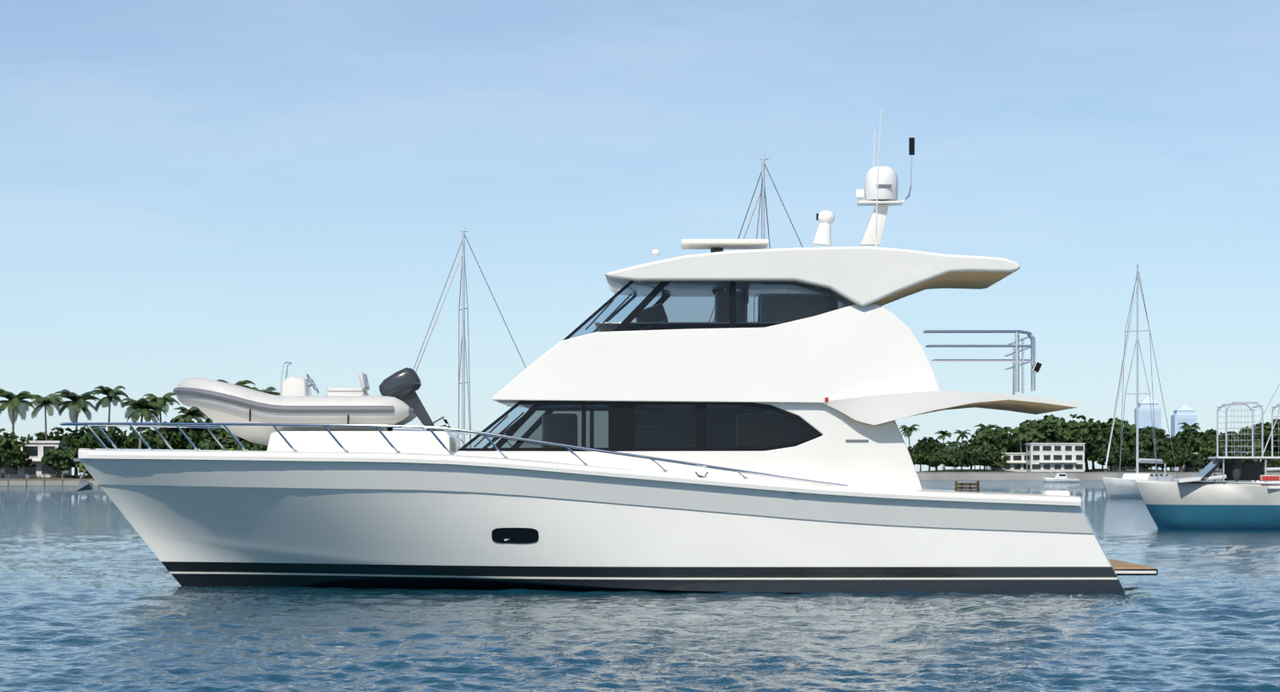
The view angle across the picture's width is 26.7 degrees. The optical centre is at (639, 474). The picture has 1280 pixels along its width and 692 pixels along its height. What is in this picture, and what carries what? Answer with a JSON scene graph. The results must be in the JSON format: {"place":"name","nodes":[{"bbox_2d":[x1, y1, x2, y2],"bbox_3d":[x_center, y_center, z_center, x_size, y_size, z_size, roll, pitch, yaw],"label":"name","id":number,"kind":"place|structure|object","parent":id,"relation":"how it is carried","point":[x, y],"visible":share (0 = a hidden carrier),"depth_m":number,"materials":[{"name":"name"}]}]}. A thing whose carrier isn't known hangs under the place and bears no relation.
{"place":"outdoors","nodes":[
{"label":"outdoors","id":0,"kind":"place"},
{"bbox_2d":[0,474,98,485],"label":"island ground","id":1,"kind":"structure","parent":0,"point":[3,482],"depth_m":451.19,"materials":[{"name":"grey concrete"}]},
{"bbox_2d":[0,427,33,478],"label":"tree","id":2,"kind":"object","parent":1,"relation":"on","point":[10,446],"visible":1,"depth_m":455.64,"materials":[{"name":"green plant"}]},
{"bbox_2d":[0,388,40,435],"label":"palm","id":3,"kind":"object","parent":1,"relation":"on","point":[14,402],"visible":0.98,"depth_m":463.21,"materials":[{"name":"green plant"}]},
{"bbox_2d":[0,440,71,478],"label":"house","id":4,"kind":"structure","parent":1,"relation":"on","point":[37,450],"depth_m":462.20,"materials":[{"name":"paint"}]},
{"bbox_2d":[25,432,63,441],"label":"tree","id":5,"kind":"object","parent":1,"relation":"on","point":[40,436],"visible":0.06,"depth_m":474.20,"materials":[{"name":"green plant"}]},
{"bbox_2d":[26,393,65,440],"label":"palm","id":6,"kind":"object","parent":1,"relation":"on","point":[55,400],"visible":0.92,"depth_m":471.01,"materials":[{"name":"green plant"}]},
{"bbox_2d":[40,446,75,477],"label":"tree","id":7,"kind":"object","parent":1,"relation":"on","point":[55,459],"visible":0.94,"depth_m":458.84,"materials":[{"name":"green plant"}]},
{"bbox_2d":[40,426,79,466],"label":"tree","id":8,"kind":"object","parent":1,"relation":"on","point":[61,431],"visible":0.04,"depth_m":482.47,"materials":[{"name":"green plant"}]},
{"bbox_2d":[53,389,99,475],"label":"palm","id":9,"kind":"object","parent":1,"relation":"on","point":[78,401],"visible":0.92,"depth_m":475.46,"materials":[{"name":"green plant"}]},
{"bbox_2d":[78,461,93,478],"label":"shrub","id":10,"kind":"object","parent":1,"relation":"on","point":[81,467],"visible":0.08,"depth_m":455.60,"materials":[{"name":"green plant"}]},
{"bbox_2d":[62,425,123,478],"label":"tree","id":11,"kind":"object","parent":1,"relation":"on","point":[82,439],"visible":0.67,"depth_m":457.91,"materials":[{"name":"green plant"}]},
{"bbox_2d":[87,385,128,430],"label":"palm","id":12,"kind":"object","parent":1,"relation":"on","point":[110,393],"visible":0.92,"depth_m":474.25,"materials":[{"name":"green plant"}]},
{"bbox_2d":[93,428,143,448],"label":"tree","id":13,"kind":"object","parent":1,"relation":"on","point":[126,440],"visible":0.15,"depth_m":462.70,"materials":[{"name":"green plant"}]},
{"bbox_2d":[120,397,167,448],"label":"palm","id":14,"kind":"object","parent":1,"relation":"on","point":[146,408],"visible":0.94,"depth_m":456.63,"materials":[{"name":"green plant"}]},
{"bbox_2d":[123,426,185,449],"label":"tree","id":15,"kind":"object","parent":1,"relation":"on","point":[153,439],"visible":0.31,"depth_m":474.45,"materials":[{"name":"green plant"}]},
{"bbox_2d":[143,392,180,428],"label":"palm","id":16,"kind":"object","parent":1,"relation":"on","point":[165,398],"visible":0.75,"depth_m":478.13,"materials":[{"name":"green plant"}]},
{"bbox_2d":[154,418,204,449],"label":"tree","id":17,"kind":"object","parent":1,"relation":"on","point":[197,431],"visible":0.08,"depth_m":480.00,"materials":[{"name":"green plant"}]},
{"bbox_2d":[179,436,198,449],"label":"tree","id":18,"kind":"object","parent":1,"relation":"on","point":[183,447],"visible":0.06,"depth_m":479.45,"materials":[{"name":"green plant"}]},
{"bbox_2d":[172,406,208,433],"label":"palm","id":19,"kind":"object","parent":1,"relation":"on","point":[191,413],"visible":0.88,"depth_m":477.81,"materials":[{"name":"green plant"}]},
{"bbox_2d":[187,418,245,450],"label":"tree","id":20,"kind":"object","parent":1,"relation":"on","point":[206,439],"visible":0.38,"depth_m":464.45,"materials":[{"name":"green plant"}]},
{"bbox_2d":[215,448,238,450],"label":"shrub","id":21,"kind":"object","parent":1,"relation":"on","point":[231,449],"visible":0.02,"depth_m":455.67,"materials":[{"name":"green plant"}]},
{"bbox_2d":[217,379,255,389],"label":"palm","id":22,"kind":"object","parent":1,"relation":"on","point":[241,383],"visible":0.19,"depth_m":467.84,"materials":[{"name":"green plant"}]},
{"bbox_2d":[221,434,267,450],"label":"tree","id":23,"kind":"object","parent":1,"relation":"on","point":[240,439],"depth_m":462.12,"materials":[{"name":"green plant"}]},
{"bbox_2d":[229,440,267,450],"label":"tree","id":24,"kind":"object","parent":1,"relation":"on","point":[249,446],"visible":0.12,"depth_m":460.00,"materials":[{"name":"green plant"}]},
{"bbox_2d":[250,386,279,395],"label":"palm","id":25,"kind":"object","parent":1,"relation":"on","point":[270,388],"visible":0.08,"depth_m":468.37,"materials":[{"name":"green plant"}]},
{"bbox_2d":[0,480,1279,691],"bbox_3d":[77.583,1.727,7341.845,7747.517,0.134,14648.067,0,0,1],"label":"water","id":26,"kind":"structure","parent":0,"point":[96,595],"depth_m":29.93,"materials":[{"name":"blue liquid"}]},
{"bbox_2d":[392,231,526,447],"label":"sailboat","id":27,"kind":"object","parent":26,"relation":"on","point":[463,308],"visible":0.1,"depth_m":149.54,"materials":[{"name":"grey metal"}]},
{"bbox_2d":[59,109,1157,593],"bbox_3d":[-0.690,-1.508,41.885,16.717,7.871,5.108,0,0,1],"label":"yacht","id":28,"kind":"object","parent":26,"relation":"on","point":[729,447],"visible":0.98,"depth_m":39.90,"materials":[{"name":"paint"}]},
{"bbox_2d":[173,361,453,445],"bbox_3d":[-5.079,-1.097,41.940,4.370,1.322,1.746,0,0,1],"label":"inflatable dinghy","id":29,"kind":"object","parent":28,"relation":"on","point":[398,402],"visible":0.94,"depth_m":41.26,"materials":[{"name":"grey rubber"}]},
{"bbox_2d":[708,147,802,322],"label":"sailboat","id":30,"kind":"object","parent":26,"relation":"on","point":[762,194],"visible":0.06,"depth_m":110.22,"materials":[{"name":"grey metal"}]},
{"bbox_2d":[1102,259,1178,499],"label":"sailboat","id":31,"kind":"object","parent":26,"relation":"on","point":[1125,485],"visible":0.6,"depth_m":198.75,"materials":[{"name":"grey"}]},
{"bbox_2d":[1134,401,1279,529],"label":"blue fishing boat","id":32,"kind":"object","parent":26,"relation":"on","point":[1191,503],"visible":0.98,"depth_m":85.11,"materials":[{"name":"grey"}]},
{"bbox_2d":[0,0,1279,475],"label":"sky","id":33,"kind":"structure","parent":0,"point":[231,191],"materials":[{"name":"blue"}]},
{"bbox_2d":[911,458,916,465],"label":"hedge","id":34,"kind":"object","parent":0,"point":[914,461],"visible":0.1,"depth_m":911.30,"materials":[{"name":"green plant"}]},
{"bbox_2d":[916,468,1279,480],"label":"shore ground","id":35,"kind":"structure","parent":0,"point":[987,474],"depth_m":898.38,"materials":[{"name":"grey concrete"}]},
{"bbox_2d":[899,424,919,451],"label":"palm","id":36,"kind":"object","parent":35,"relation":"on","point":[908,431],"visible":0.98,"depth_m":972.44,"materials":[{"name":"green plant"}]},
{"bbox_2d":[907,446,921,467],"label":"tree","id":37,"kind":"object","parent":35,"relation":"on","point":[910,449],"visible":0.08,"depth_m":964.83,"materials":[{"name":"green plant"}]},
{"bbox_2d":[911,453,927,471],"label":"tree","id":38,"kind":"object","parent":35,"relation":"on","point":[913,456],"visible":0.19,"depth_m":920.71,"materials":[{"name":"green plant"}]},
{"bbox_2d":[916,448,936,471],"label":"tree","id":39,"kind":"object","parent":35,"relation":"on","point":[922,455],"visible":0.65,"depth_m":918.06,"materials":[{"name":"green plant"}]},
{"bbox_2d":[913,436,947,471],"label":"tree","id":40,"kind":"object","parent":35,"relation":"on","point":[934,445],"visible":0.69,"depth_m":932.97,"materials":[{"name":"green plant"}]},
{"bbox_2d":[925,453,945,471],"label":"tree","id":41,"kind":"object","parent":35,"relation":"on","point":[935,461],"visible":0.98,"depth_m":907.17,"materials":[{"name":"green plant"}]},
{"bbox_2d":[934,430,952,470],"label":"palm","id":42,"kind":"object","parent":35,"relation":"on","point":[945,433],"visible":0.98,"depth_m":975.94,"materials":[{"name":"green plant"}]},
{"bbox_2d":[935,448,958,471],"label":"tree","id":43,"kind":"object","parent":35,"relation":"on","point":[947,455],"visible":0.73,"depth_m":909.66,"materials":[{"name":"green plant"}]},
{"bbox_2d":[944,440,961,470],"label":"palm","id":44,"kind":"object","parent":35,"relation":"on","point":[952,445],"visible":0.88,"depth_m":945.71,"materials":[{"name":"green plant"}]},
{"bbox_2d":[944,448,969,471],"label":"tree","id":45,"kind":"object","parent":35,"relation":"on","point":[961,458],"visible":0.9,"depth_m":909.64,"materials":[{"name":"green plant"}]},
{"bbox_2d":[952,430,971,446],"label":"palm","id":46,"kind":"object","parent":35,"relation":"on","point":[962,434],"visible":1,"depth_m":935.64,"materials":[{"name":"green plant"}]},
{"bbox_2d":[950,445,976,471],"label":"tree","id":47,"kind":"object","parent":35,"relation":"on","point":[968,450],"visible":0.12,"depth_m":916.75,"materials":[{"name":"green plant"}]},
{"bbox_2d":[958,439,972,469],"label":"tree","id":48,"kind":"object","parent":35,"relation":"on","point":[966,444],"visible":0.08,"depth_m":968.12,"materials":[{"name":"green plant"}]},
{"bbox_2d":[967,452,987,471],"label":"tree","id":49,"kind":"object","parent":35,"relation":"on","point":[978,457],"visible":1,"depth_m":912.25,"materials":[{"name":"green plant"}]},
{"bbox_2d":[968,444,998,471],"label":"tree","id":50,"kind":"object","parent":35,"relation":"on","point":[980,450],"visible":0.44,"depth_m":917.91,"materials":[{"name":"green plant"}]},
{"bbox_2d":[973,423,997,469],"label":"palm","id":51,"kind":"object","parent":35,"relation":"on","point":[984,427],"visible":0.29,"depth_m":986.72,"materials":[{"name":"green plant"}]},
{"bbox_2d":[983,448,1007,471],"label":"tree","id":52,"kind":"object","parent":35,"relation":"on","point":[1000,462],"visible":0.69,"depth_m":918.78,"materials":[{"name":"green plant"}]},
{"bbox_2d":[970,425,1023,452],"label":"tree","id":53,"kind":"object","parent":35,"relation":"on","point":[980,440],"visible":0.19,"depth_m":944.74,"materials":[{"name":"green plant"}]},
{"bbox_2d":[974,426,1027,452],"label":"tree","id":54,"kind":"object","parent":35,"relation":"on","point":[998,441],"visible":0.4,"depth_m":943.74,"materials":[{"name":"green plant"}]},
{"bbox_2d":[988,452,1026,471],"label":"building","id":55,"kind":"structure","parent":35,"relation":"on","point":[1016,462],"depth_m":925.30,"materials":[{"name":"white paint"}]},
{"bbox_2d":[1006,425,1034,452],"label":"palm","id":56,"kind":"object","parent":35,"relation":"on","point":[1019,432],"visible":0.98,"depth_m":936.51,"materials":[{"name":"green plant"}]},
{"bbox_2d":[1024,432,1042,442],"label":"palm","id":57,"kind":"object","parent":35,"relation":"on","point":[1034,436],"visible":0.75,"depth_m":947.33,"materials":[{"name":"green plant"}]},
{"bbox_2d":[1018,413,1074,442],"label":"tree","id":58,"kind":"object","parent":35,"relation":"on","point":[1046,427],"visible":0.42,"depth_m":974.44,"materials":[{"name":"green plant"}]},
{"bbox_2d":[1025,442,1085,471],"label":"white house","id":59,"kind":"structure","parent":35,"relation":"on","point":[1055,456],"depth_m":906.17,"materials":[{"name":"paint"}]},
{"bbox_2d":[1053,413,1122,471],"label":"tree","id":60,"kind":"object","parent":35,"relation":"on","point":[1065,433],"visible":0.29,"depth_m":947.06,"materials":[{"name":"green plant"}]},
{"bbox_2d":[1070,423,1118,471],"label":"tree","id":61,"kind":"object","parent":35,"relation":"on","point":[1095,440],"visible":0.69,"depth_m":934.73,"materials":[{"name":"green plant"}]},
{"bbox_2d":[1093,446,1121,471],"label":"tree","id":62,"kind":"object","parent":35,"relation":"on","point":[1100,453],"visible":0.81,"depth_m":913.74,"materials":[{"name":"green plant"}]},
{"bbox_2d":[1093,417,1136,469],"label":"tree","id":63,"kind":"object","parent":35,"relation":"on","point":[1129,427],"visible":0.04,"depth_m":954.57,"materials":[{"name":"green plant"}]},
{"bbox_2d":[1111,424,1136,451],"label":"tree","id":64,"kind":"object","parent":35,"relation":"on","point":[1125,447],"visible":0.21,"depth_m":949.92,"materials":[{"name":"green plant"}]},
{"bbox_2d":[1115,449,1134,471],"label":"tree","id":65,"kind":"object","parent":35,"relation":"on","point":[1121,462],"visible":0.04,"depth_m":917.25,"materials":[{"name":"green plant"}]},
{"bbox_2d":[1108,462,1147,471],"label":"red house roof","id":66,"kind":"structure","parent":35,"relation":"on","point":[1115,468],"depth_m":917.85,"materials":[{"name":"paint"}]},
{"bbox_2d":[1117,449,1144,471],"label":"tree","id":67,"kind":"object","parent":35,"relation":"on","point":[1129,456],"visible":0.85,"depth_m":905.96,"materials":[{"name":"green plant"}]},
{"bbox_2d":[1130,441,1143,448],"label":"palm","id":68,"kind":"object","parent":35,"relation":"on","point":[1134,444],"visible":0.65,"depth_m":938.27,"materials":[{"name":"green plant"}]},
{"bbox_2d":[1134,448,1149,461],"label":"tree","id":69,"kind":"object","parent":35,"relation":"on","point":[1142,450],"visible":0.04,"depth_m":916.63,"materials":[{"name":"green plant"}]},
{"bbox_2d":[1123,425,1168,469],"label":"tree","id":70,"kind":"object","parent":35,"relation":"on","point":[1147,439],"visible":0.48,"depth_m":947.35,"materials":[{"name":"green plant"}]},
{"bbox_2d":[1139,451,1159,471],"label":"tree","id":71,"kind":"object","parent":35,"relation":"on","point":[1147,455],"visible":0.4,"depth_m":911.72,"materials":[{"name":"green plant"}]},
{"bbox_2d":[1150,452,1166,471],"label":"tree","id":72,"kind":"object","parent":35,"relation":"on","point":[1160,455],"visible":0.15,"depth_m":913.79,"materials":[{"name":"green plant"}]},
{"bbox_2d":[1145,427,1175,438],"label":"tree","id":73,"kind":"object","parent":35,"relation":"on","point":[1166,435],"visible":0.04,"depth_m":978.47,"materials":[{"name":"green plant"}]},
{"bbox_2d":[1156,452,1177,471],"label":"tree","id":74,"kind":"object","parent":35,"relation":"on","point":[1161,465],"visible":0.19,"depth_m":913.61,"materials":[{"name":"green plant"}]},
{"bbox_2d":[1152,437,1189,471],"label":"tree","id":75,"kind":"object","parent":35,"relation":"on","point":[1159,447],"visible":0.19,"depth_m":938.20,"materials":[{"name":"green plant"}]},
{"bbox_2d":[1160,449,1185,471],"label":"tree","id":76,"kind":"object","parent":35,"relation":"on","point":[1178,458],"visible":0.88,"depth_m":911.06,"materials":[{"name":"green plant"}]},
{"bbox_2d":[1165,443,1197,471],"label":"tree","id":77,"kind":"object","parent":35,"relation":"on","point":[1185,450],"visible":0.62,"depth_m":918.79,"materials":[{"name":"green plant"}]},
{"bbox_2d":[1170,428,1203,471],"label":"tree","id":78,"kind":"object","parent":35,"relation":"on","point":[1182,438],"visible":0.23,"depth_m":971.09,"materials":[{"name":"green plant"}]},
{"bbox_2d":[1177,422,1200,435],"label":"palm","id":79,"kind":"object","parent":35,"relation":"on","point":[1189,429],"visible":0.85,"depth_m":961.28,"materials":[{"name":"green plant"}]},
{"bbox_2d":[1181,453,1198,471],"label":"tree","id":80,"kind":"object","parent":35,"relation":"on","point":[1189,460],"visible":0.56,"depth_m":917.04,"materials":[{"name":"green plant"}]},
{"bbox_2d":[1191,458,1205,471],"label":"tree","id":81,"kind":"object","parent":35,"relation":"on","point":[1198,463],"visible":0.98,"depth_m":912.73,"materials":[{"name":"green plant"}]},
{"bbox_2d":[1185,428,1233,452],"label":"tree","id":82,"kind":"object","parent":35,"relation":"on","point":[1200,440],"visible":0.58,"depth_m":955.59,"materials":[{"name":"green plant"}]},
{"bbox_2d":[1196,445,1221,464],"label":"tree","id":83,"kind":"object","parent":35,"relation":"on","point":[1204,453],"visible":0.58,"depth_m":915.34,"materials":[{"name":"green plant"}]},
{"bbox_2d":[1179,452,1247,471],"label":"house","id":84,"kind":"structure","parent":35,"relation":"on","point":[1185,468],"depth_m":926.53,"materials":[{"name":"grey"}]},
{"bbox_2d":[1206,453,1221,471],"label":"tree","id":85,"kind":"object","parent":35,"relation":"on","point":[1208,461],"visible":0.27,"depth_m":912.15,"materials":[{"name":"green plant"}]},
{"bbox_2d":[1220,430,1242,445],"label":"tree","id":86,"kind":"object","parent":35,"relation":"on","point":[1236,437],"visible":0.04,"depth_m":970.45,"materials":[{"name":"green plant"}]},
{"bbox_2d":[1218,446,1246,461],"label":"tree","id":87,"kind":"object","parent":35,"relation":"on","point":[1223,452],"visible":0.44,"depth_m":911.90,"materials":[{"name":"green plant"}]},
{"bbox_2d":[1229,438,1244,448],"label":"tree","id":88,"kind":"object","parent":35,"relation":"on","point":[1236,443],"visible":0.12,"depth_m":959.43,"materials":[{"name":"green plant"}]},
{"bbox_2d":[1244,448,1268,461],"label":"tree","id":89,"kind":"object","parent":35,"relation":"on","point":[1255,454],"visible":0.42,"depth_m":906.96,"materials":[{"name":"green plant"}]},
{"bbox_2d":[1238,422,1279,453],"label":"tree","id":90,"kind":"object","parent":35,"relation":"on","point":[1266,429],"visible":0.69,"depth_m":934.16,"materials":[{"name":"green plant"}]},
{"bbox_2d":[1247,448,1271,465],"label":"tree","id":91,"kind":"object","parent":35,"relation":"on","point":[1269,453],"visible":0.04,"depth_m":914.48,"materials":[{"name":"green plant"}]},
{"bbox_2d":[1256,418,1279,454],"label":"tree","id":92,"kind":"object","parent":35,"relation":"on","point":[1270,424],"visible":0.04,"depth_m":951.58,"materials":[{"name":"green plant"}]},
{"bbox_2d":[1266,451,1279,467],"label":"tree","id":93,"kind":"object","parent":35,"relation":"on","point":[1269,459],"visible":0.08,"depth_m":917.47,"materials":[{"name":"green plant"}]},
{"bbox_2d":[1267,454,1279,471],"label":"tree","id":94,"kind":"object","parent":35,"relation":"on","point":[1276,462],"visible":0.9,"depth_m":904.04,"materials":[{"name":"green plant"}]},
{"bbox_2d":[1134,395,1161,470],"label":"tower","id":95,"kind":"structure","parent":0,"point":[1145,410],"depth_m":4172.36,"materials":[{"name":"blue"}]},
{"bbox_2d":[1170,403,1197,471],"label":"tower","id":96,"kind":"structure","parent":0,"point":[1184,413],"depth_m":4371.30,"materials":[{"name":"blue"}]},
{"label":"water surface","id":97,"kind":"structure","parent":0,"visible":0},
{"bbox_2d":[5,473,99,485],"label":"dock","id":98,"kind":"object","parent":97,"relation":"on","point":[43,479],"visible":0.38,"depth_m":444.67,"materials":[{"name":"brown wood"}]},
{"bbox_2d":[1042,473,1079,482],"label":"motorboat","id":99,"kind":"object","parent":97,"relation":"on","point":[1061,478],"visible":0.75,"depth_m":637.75,"materials":[{"name":"grey"}]},
{"bbox_2d":[1227,384,1279,483],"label":"sailboat","id":100,"kind":"object","parent":97,"relation":"on","point":[1271,469],"visible":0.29,"depth_m":298.84,"materials":[{"name":"grey"}]},
{"bbox_2d":[1250,407,1279,482],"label":"sailboat","id":101,"kind":"object","parent":97,"relation":"on","point":[1268,439],"visible":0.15,"depth_m":328.28,"materials":[{"name":"grey metal"}]}
]}

